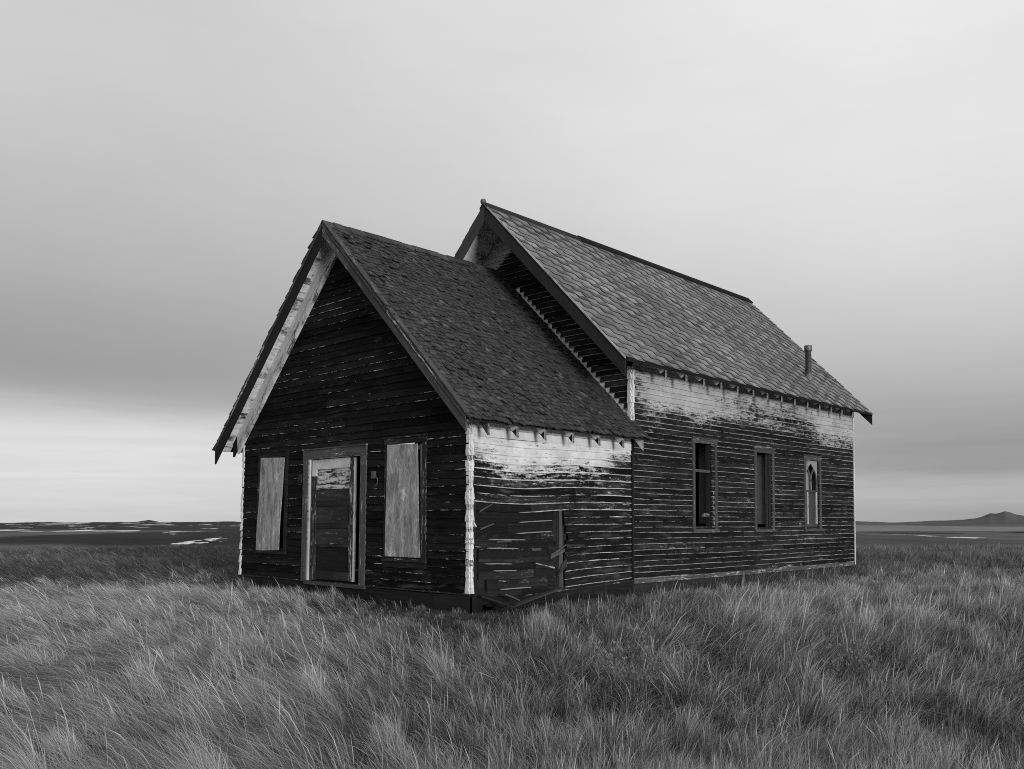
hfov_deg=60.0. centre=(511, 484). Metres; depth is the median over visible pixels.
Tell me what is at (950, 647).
dry grass
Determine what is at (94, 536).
ground
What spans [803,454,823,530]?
window
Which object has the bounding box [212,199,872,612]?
abandoned church
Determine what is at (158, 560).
dark grass
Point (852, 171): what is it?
sky
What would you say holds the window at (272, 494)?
in the abandoned church
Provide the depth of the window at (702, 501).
16.52 m
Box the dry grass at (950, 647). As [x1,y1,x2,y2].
[0,562,1023,768]
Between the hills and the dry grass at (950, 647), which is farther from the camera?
the hills
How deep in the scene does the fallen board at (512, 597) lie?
12.23 m
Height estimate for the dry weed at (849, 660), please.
0.623 m
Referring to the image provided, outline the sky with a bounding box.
[0,0,1023,522]
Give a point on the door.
(328, 510)
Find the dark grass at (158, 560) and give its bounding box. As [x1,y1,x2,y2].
[0,542,1023,604]
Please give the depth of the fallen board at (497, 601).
11.99 m
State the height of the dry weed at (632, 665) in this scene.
0.912 m
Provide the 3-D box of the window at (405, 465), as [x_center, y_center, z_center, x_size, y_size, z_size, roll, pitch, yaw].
[-1.546,0.250,13.007,1.013,1.932,0.156,-2,-3,44]
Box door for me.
[300,443,367,588]
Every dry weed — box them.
[572,599,678,702]
[821,625,886,697]
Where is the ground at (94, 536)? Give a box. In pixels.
[0,524,1023,768]
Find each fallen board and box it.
[479,595,515,607]
[499,587,562,610]
[502,593,519,600]
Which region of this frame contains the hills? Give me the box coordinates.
[0,511,1023,526]
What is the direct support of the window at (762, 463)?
in the abandoned church
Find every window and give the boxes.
[254,449,289,553]
[381,433,427,568]
[691,436,719,531]
[753,447,776,531]
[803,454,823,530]
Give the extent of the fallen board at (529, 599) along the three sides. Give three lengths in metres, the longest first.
1.353 x 0.100 x 0.033 m

